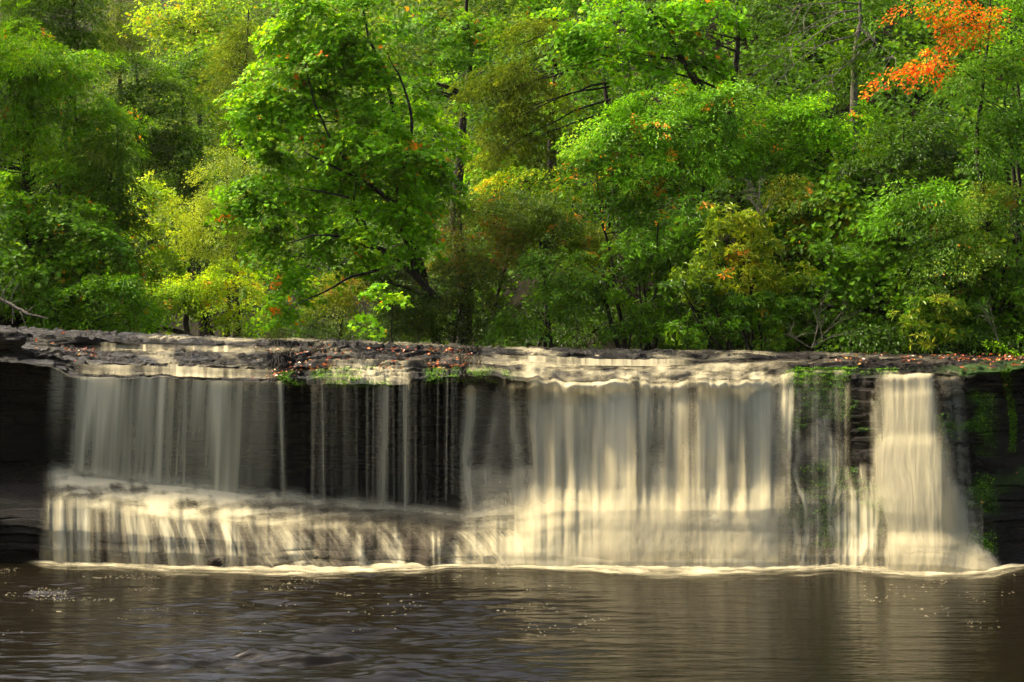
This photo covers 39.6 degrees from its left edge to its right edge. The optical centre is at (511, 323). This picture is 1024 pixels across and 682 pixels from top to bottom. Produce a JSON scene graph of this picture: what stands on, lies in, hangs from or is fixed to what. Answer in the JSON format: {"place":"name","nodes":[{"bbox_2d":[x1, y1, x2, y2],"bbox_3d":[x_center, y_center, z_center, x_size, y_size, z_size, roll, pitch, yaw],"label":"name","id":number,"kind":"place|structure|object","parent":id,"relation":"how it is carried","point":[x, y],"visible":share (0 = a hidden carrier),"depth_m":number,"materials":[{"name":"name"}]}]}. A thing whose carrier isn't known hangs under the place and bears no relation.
{"place":"outdoors","nodes":[
{"label":"outdoors","id":0,"kind":"place"},
{"bbox_2d":[163,333,277,339],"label":"river","id":1,"kind":"structure","parent":0,"point":[220,336],"depth_m":66.61,"materials":[{"name":"beige liquid"}]},
{"bbox_2d":[0,325,1023,570],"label":"rock ledge","id":2,"kind":"object","parent":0,"point":[324,445],"visible":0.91,"depth_m":26.94,"materials":[{"name":"grey stone"}]},
{"bbox_2d":[0,329,27,349],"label":"boulder","id":3,"kind":"object","parent":2,"relation":"on","point":[12,339],"visible":1,"depth_m":27.04,"materials":[{"name":"grey stone"}]},
{"bbox_2d":[0,279,47,325],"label":"driftwood branch","id":4,"kind":"object","parent":2,"relation":"on","point":[10,303],"visible":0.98,"depth_m":30.78,"materials":[{"name":"grey plant"}]},
{"bbox_2d":[75,364,281,492],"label":"waterfall","id":5,"kind":"structure","parent":2,"relation":"on","point":[102,409],"depth_m":26.67,"materials":[{"name":"white liquid"}]},
{"bbox_2d":[143,344,227,351],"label":"waterfall","id":6,"kind":"structure","parent":2,"relation":"on","point":[214,350],"depth_m":28.64,"materials":[{"name":"white liquid"}]},
{"bbox_2d":[207,556,225,567],"bbox_3d":[-5.177,4.195,24.953,0.370,0.226,0.300,0,0,0],"label":"boulder","id":7,"kind":"object","parent":2,"relation":"on","point":[218,561],"visible":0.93,"depth_m":24.84,"materials":[{"name":"grey stone"}]},
{"bbox_2d":[52,468,546,569],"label":"waterfall","id":8,"kind":"structure","parent":2,"relation":"on","point":[159,506],"depth_m":25.68,"materials":[{"name":"white liquid"}]},
{"bbox_2d":[313,553,329,561],"bbox_3d":[-3.339,4.170,25.050,0.366,0.289,0.301,0,0,0],"label":"boulder","id":9,"kind":"object","parent":2,"relation":"on","point":[317,557],"visible":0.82,"depth_m":24.93,"materials":[{"name":"grey stone"}]},
{"bbox_2d":[358,360,406,504],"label":"waterfall","id":10,"kind":"structure","parent":2,"relation":"on","point":[369,373],"depth_m":26.67,"materials":[{"name":"white liquid"}]},
{"bbox_2d":[269,526,517,569],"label":"waterfall","id":11,"kind":"structure","parent":2,"relation":"on","point":[296,555],"depth_m":25.20,"materials":[{"name":"white liquid"}]},
{"bbox_2d":[479,496,505,526],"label":"waterfall","id":12,"kind":"structure","parent":2,"relation":"on","point":[490,502],"depth_m":26.24,"materials":[{"name":"white liquid"}]},
{"bbox_2d":[35,332,1023,502],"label":"fallen leaves","id":13,"kind":"object","parent":2,"relation":"on","point":[464,363],"visible":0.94,"depth_m":28.02,"materials":[{"name":"red plant"}]},
{"bbox_2d":[529,353,668,365],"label":"waterfall","id":14,"kind":"structure","parent":2,"relation":"on","point":[640,362],"depth_m":28.37,"materials":[{"name":"white liquid"}]},
{"bbox_2d":[464,363,782,570],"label":"waterfall","id":15,"kind":"structure","parent":2,"relation":"on","point":[592,511],"depth_m":25.87,"materials":[{"name":"white liquid"}]},
{"bbox_2d":[277,365,1017,553],"bbox_3d":[2.497,2.469,26.621,13.973,3.338,2.444,0,0,6],"label":"moss","id":16,"kind":"object","parent":2,"relation":"on","point":[1005,374],"visible":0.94,"depth_m":26.65,"materials":[{"name":"green plant"}]},
{"bbox_2d":[781,376,890,570],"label":"waterfall","id":17,"kind":"structure","parent":2,"relation":"on","point":[857,542],"depth_m":25.23,"materials":[{"name":"white liquid"}]},
{"bbox_2d":[877,373,998,574],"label":"waterfall","id":18,"kind":"structure","parent":2,"relation":"on","point":[909,463],"depth_m":25.32,"materials":[{"name":"white liquid"}]},
{"bbox_2d":[981,334,1023,355],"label":"fern clump","id":19,"kind":"object","parent":2,"relation":"on","point":[1019,337],"visible":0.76,"depth_m":28.83,"materials":[{"name":"green plant"}]},
{"bbox_2d":[0,562,1023,681],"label":"pool","id":20,"kind":"structure","parent":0,"point":[72,623],"depth_m":20.20,"materials":[{"name":"black liquid"}]},
{"bbox_2d":[482,555,496,565],"bbox_3d":[-0.380,4.214,25.202,0.298,0.216,0.304,0,0,0],"label":"boulder","id":21,"kind":"object","parent":20,"relation":"in","point":[491,559],"visible":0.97,"depth_m":25.07,"materials":[{"name":"beige stone"}]},
{"bbox_2d":[36,560,1023,574],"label":"foam","id":22,"kind":"object","parent":20,"relation":"on","point":[697,570],"visible":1,"depth_m":24.68,"materials":[{"name":"white liquid"}]},
{"bbox_2d":[0,0,1023,356],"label":"ground","id":23,"kind":"structure","parent":0,"point":[520,290],"depth_m":44.22,"materials":[{"name":"green plant"}]},
{"bbox_2d":[0,0,108,266],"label":"hemlock tree","id":24,"kind":"object","parent":23,"relation":"on","point":[28,132],"visible":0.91,"depth_m":36.54,"materials":[{"name":"green plant"}]},
{"bbox_2d":[0,168,135,330],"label":"undergrowth","id":25,"kind":"object","parent":23,"relation":"on","point":[27,257],"visible":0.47,"depth_m":34.08,"materials":[{"name":"green plant"}]},
{"bbox_2d":[0,171,138,316],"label":"broadleaf shrub","id":26,"kind":"object","parent":23,"relation":"on","point":[78,261],"visible":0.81,"depth_m":34.74,"materials":[{"name":"green plant"}]},
{"bbox_2d":[0,0,139,246],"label":"hemlock tree","id":27,"kind":"object","parent":23,"relation":"on","point":[50,7],"visible":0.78,"depth_m":41.39,"materials":[{"name":"green plant"}]},
{"bbox_2d":[2,49,160,316],"bbox_3d":[-12.047,-3.591,37.716,5.003,7.484,2.835,0,0,0],"label":"broadleaf tree","id":28,"kind":"object","parent":23,"relation":"on","point":[111,112],"visible":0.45,"depth_m":37.66,"materials":[{"name":"green plant"}]},
{"bbox_2d":[0,265,170,333],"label":"broadleaf shrub","id":29,"kind":"object","parent":23,"relation":"on","point":[108,285],"visible":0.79,"depth_m":33.75,"materials":[{"name":"green plant"}]},
{"bbox_2d":[62,117,168,327],"bbox_3d":[-10.241,-2.299,36.735,2.685,6.157,2.249,0,0,0],"label":"hemlock tree","id":30,"kind":"object","parent":23,"relation":"on","point":[111,199],"visible":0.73,"depth_m":36.63,"materials":[{"name":"green plant"}]},
{"bbox_2d":[76,0,167,256],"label":"conifer tree","id":31,"kind":"object","parent":23,"relation":"on","point":[130,43],"visible":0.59,"depth_m":87.57,"materials":[{"name":"green plant"}]},
{"bbox_2d":[91,258,174,333],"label":"broadleaf shrub","id":32,"kind":"object","parent":23,"relation":"on","point":[151,302],"visible":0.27,"depth_m":36.81,"materials":[{"name":"green plant"}]},
{"bbox_2d":[87,46,232,333],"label":"broadleaf tree","id":33,"kind":"object","parent":23,"relation":"on","point":[164,144],"visible":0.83,"depth_m":49.61,"materials":[{"name":"green plant"}]},
{"bbox_2d":[116,170,209,332],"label":"broadleaf tree","id":34,"kind":"object","parent":23,"relation":"on","point":[169,261],"visible":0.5,"depth_m":46.56,"materials":[{"name":"green plant"}]},
{"bbox_2d":[123,120,238,332],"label":"broadleaf tree","id":35,"kind":"object","parent":23,"relation":"on","point":[187,190],"visible":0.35,"depth_m":55.61,"materials":[{"name":"green plant"}]},
{"bbox_2d":[117,0,259,316],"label":"broadleaf tree","id":36,"kind":"object","parent":23,"relation":"on","point":[206,21],"visible":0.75,"depth_m":73.58,"materials":[{"name":"green plant"}]},
{"bbox_2d":[117,256,277,335],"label":"bush","id":37,"kind":"object","parent":23,"relation":"on","point":[194,301],"visible":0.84,"depth_m":42.64,"materials":[{"name":"green plant"}]},
{"bbox_2d":[130,31,264,335],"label":"broadleaf tree","id":38,"kind":"object","parent":23,"relation":"on","point":[187,62],"visible":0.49,"depth_m":67.47,"materials":[{"name":"green plant"}]},
{"bbox_2d":[147,145,269,337],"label":"broadleaf tree","id":39,"kind":"object","parent":23,"relation":"on","point":[200,221],"visible":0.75,"depth_m":44.64,"materials":[{"name":"green plant"}]},
{"bbox_2d":[188,10,287,336],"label":"conifer tree","id":40,"kind":"object","parent":23,"relation":"on","point":[230,45],"visible":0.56,"depth_m":59.71,"materials":[{"name":"plant"}]},
{"bbox_2d":[9,0,522,337],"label":"forest","id":41,"kind":"object","parent":23,"relation":"on","point":[399,6],"visible":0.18,"depth_m":75.34,"materials":[{"name":"green plant"}]},
{"bbox_2d":[227,263,385,340],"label":"broadleaf shrub","id":42,"kind":"object","parent":23,"relation":"on","point":[345,303],"visible":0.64,"depth_m":36.26,"materials":[{"name":"green plant"}]},
{"bbox_2d":[203,0,480,343],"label":"maple tree","id":43,"kind":"object","parent":23,"relation":"on","point":[352,58],"visible":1,"depth_m":34.47,"materials":[{"name":"green plant"}]},
{"bbox_2d":[347,281,412,341],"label":"maple sapling","id":44,"kind":"object","parent":23,"relation":"on","point":[359,317],"visible":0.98,"depth_m":30.88,"materials":[{"name":"green plant"}]},
{"bbox_2d":[350,253,530,346],"bbox_3d":[-1.756,-0.199,34.672,4.446,3.302,2.407,0,0,0],"label":"laurel shrub","id":45,"kind":"object","parent":23,"relation":"on","point":[440,307],"visible":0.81,"depth_m":34.72,"materials":[{"name":"green plant"}]},
{"bbox_2d":[370,0,525,345],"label":"forest tree","id":46,"kind":"object","parent":23,"relation":"on","point":[468,46],"visible":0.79,"depth_m":40.82,"materials":[{"name":"green plant"}]},
{"bbox_2d":[415,188,549,345],"bbox_3d":[-0.748,-0.994,35.464,3.419,4.913,1.823,0,0,0],"label":"tree","id":47,"kind":"object","parent":23,"relation":"on","point":[510,252],"visible":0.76,"depth_m":35.33,"materials":[{"name":"green plant"}]},
{"bbox_2d":[468,161,583,346],"bbox_3d":[0.381,-1.327,35.888,2.857,5.582,1.898,0,0,-23],"label":"tree","id":48,"kind":"object","parent":23,"relation":"on","point":[509,180],"visible":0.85,"depth_m":35.78,"materials":[{"name":"plant"}]},
{"bbox_2d":[440,11,619,311],"bbox_3d":[0.468,-4.160,37.227,4.788,8.220,2.552,0,0,0],"label":"hemlock tree","id":49,"kind":"object","parent":23,"relation":"on","point":[521,88],"visible":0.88,"depth_m":37.09,"materials":[{"name":"green plant"}]},
{"bbox_2d":[461,185,618,346],"bbox_3d":[0.771,-1.005,34.928,4.086,4.929,1.711,0,0,0],"label":"tree","id":50,"kind":"object","parent":23,"relation":"on","point":[543,220],"visible":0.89,"depth_m":34.89,"materials":[{"name":"green plant"}]},
{"bbox_2d":[476,245,613,347],"bbox_3d":[0.778,-0.204,33.440,3.279,3.334,1.839,0,0,0],"label":"laurel shrub","id":51,"kind":"object","parent":23,"relation":"on","point":[563,297],"visible":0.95,"depth_m":33.31,"materials":[{"name":"green plant"}]},
{"bbox_2d":[463,0,629,207],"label":"forest tree","id":52,"kind":"object","parent":23,"relation":"on","point":[567,5],"visible":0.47,"depth_m":44.64,"materials":[{"name":"green plant"}]},
{"bbox_2d":[215,0,1023,351],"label":"undergrowth","id":53,"kind":"object","parent":23,"relation":"on","point":[859,206],"visible":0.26,"depth_m":38.86,"materials":[{"name":"green plant"}]},
{"bbox_2d":[551,142,696,348],"bbox_3d":[2.724,-1.434,34.113,3.587,5.808,2.181,0,0,0],"label":"tree","id":54,"kind":"object","parent":23,"relation":"on","point":[631,206],"visible":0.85,"depth_m":33.92,"materials":[{"name":"green plant"}]},
{"bbox_2d":[230,294,1023,355],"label":"undergrowth","id":55,"kind":"object","parent":23,"relation":"on","point":[877,329],"visible":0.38,"depth_m":30.78,"materials":[{"name":"green plant"}]},
{"bbox_2d":[785,286,858,347],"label":"dead twig","id":56,"kind":"object","parent":55,"relation":"on","point":[814,345],"visible":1,"depth_m":29.88,"materials":[{"name":"brown wood"}]},
{"bbox_2d":[970,296,999,343],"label":"dead twig","id":57,"kind":"object","parent":55,"relation":"on","point":[988,319],"visible":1,"depth_m":28.99,"materials":[{"name":"wood"}]},
{"bbox_2d":[552,249,701,350],"bbox_3d":[2.729,-0.134,33.174,3.644,3.249,1.734,0,0,0],"label":"rhododendron","id":58,"kind":"object","parent":23,"relation":"on","point":[652,318],"visible":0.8,"depth_m":32.83,"materials":[{"name":"green plant"}]},
{"bbox_2d":[530,0,751,248],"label":"maple tree","id":59,"kind":"object","parent":23,"relation":"on","point":[579,46],"visible":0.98,"depth_m":35.70,"materials":[{"name":"green plant"}]},
{"bbox_2d":[598,189,716,350],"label":"tree","id":60,"kind":"object","parent":23,"relation":"on","point":[658,259],"visible":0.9,"depth_m":32.66,"materials":[{"name":"green plant"}]},
{"bbox_2d":[550,70,774,348],"bbox_3d":[3.602,-2.274,33.796,5.351,7.480,2.419,0,0,0],"label":"tree","id":61,"kind":"object","parent":23,"relation":"on","point":[670,154],"visible":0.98,"depth_m":33.69,"materials":[{"name":"green plant"}]},
{"bbox_2d":[657,277,839,351],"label":"rhododendron","id":62,"kind":"object","parent":23,"relation":"on","point":[787,307],"visible":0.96,"depth_m":30.86,"materials":[{"name":"green plant"}]},
{"bbox_2d":[669,200,829,350],"bbox_3d":[5.248,-0.633,31.363,3.570,4.227,1.519,0,0,0],"label":"rhododendron","id":63,"kind":"object","parent":23,"relation":"on","point":[704,268],"visible":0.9,"depth_m":31.16,"materials":[{"name":"green plant"}]},
{"bbox_2d":[729,172,781,234],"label":"bare shrub","id":64,"kind":"object","parent":23,"relation":"on","point":[758,202],"visible":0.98,"depth_m":31.21,"materials":[{"name":"brown plant"}]},
{"bbox_2d":[696,90,883,220],"bbox_3d":[6.683,-3.638,34.325,4.779,4.022,2.143,0,0,0],"label":"broadleaf shrub","id":65,"kind":"object","parent":23,"relation":"on","point":[784,118],"visible":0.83,"depth_m":34.14,"materials":[{"name":"green plant"}]},
{"bbox_2d":[724,0,896,196],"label":"hemlock tree","id":66,"kind":"object","parent":23,"relation":"on","point":[855,57],"visible":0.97,"depth_m":35.72,"materials":[{"name":"green plant"}]},
{"bbox_2d":[751,170,886,271],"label":"laurel shrub","id":67,"kind":"object","parent":23,"relation":"on","point":[798,200],"visible":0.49,"depth_m":32.58,"materials":[{"name":"green plant"}]},
{"bbox_2d":[716,0,931,98],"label":"forest tree","id":68,"kind":"object","parent":23,"relation":"on","point":[756,7],"visible":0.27,"depth_m":43.61,"materials":[{"name":"green plant"}]},
{"bbox_2d":[789,237,912,319],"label":"rhododendron","id":69,"kind":"object","parent":23,"relation":"on","point":[853,256],"visible":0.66,"depth_m":30.98,"materials":[{"name":"green plant"}]},
{"bbox_2d":[824,100,984,253],"bbox_3d":[9.135,-3.199,32.774,3.942,3.962,1.948,0,0,0],"label":"laurel shrub","id":70,"kind":"object","parent":23,"relation":"on","point":[902,153],"visible":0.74,"depth_m":32.68,"materials":[{"name":"green plant"}]},
{"bbox_2d":[845,176,980,301],"bbox_3d":[8.807,-1.605,30.861,2.957,3.228,1.569,0,0,0],"label":"rhododendron","id":71,"kind":"object","parent":23,"relation":"on","point":[900,212],"visible":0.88,"depth_m":30.74,"materials":[{"name":"green plant"}]},
{"bbox_2d":[858,0,1010,315],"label":"sourwood tree","id":72,"kind":"object","parent":23,"relation":"on","point":[959,27],"visible":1,"depth_m":29.92,"materials":[{"name":"orange plant"}]},
{"bbox_2d":[886,284,994,353],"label":"rhododendron","id":73,"kind":"object","parent":23,"relation":"on","point":[942,328],"visible":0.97,"depth_m":29.32,"materials":[{"name":"green plant"}]},
{"bbox_2d":[873,177,1023,315],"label":"laurel shrub","id":74,"kind":"object","parent":23,"relation":"on","point":[956,264],"visible":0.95,"depth_m":29.95,"materials":[{"name":"green plant"}]},
{"bbox_2d":[927,34,1023,280],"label":"broadleaf tree","id":75,"kind":"object","parent":23,"relation":"on","point":[1006,117],"visible":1,"depth_m":30.16,"materials":[{"name":"green plant"}]},
{"bbox_2d":[954,244,1023,332],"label":"rhododendron","id":76,"kind":"object","parent":23,"relation":"on","point":[1016,275],"visible":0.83,"depth_m":29.64,"materials":[{"name":"green plant"}]},
{"bbox_2d":[959,0,1023,274],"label":"broadleaf tree","id":77,"kind":"object","parent":23,"relation":"on","point":[1019,6],"visible":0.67,"depth_m":31.01,"materials":[{"name":"green plant"}]}
]}

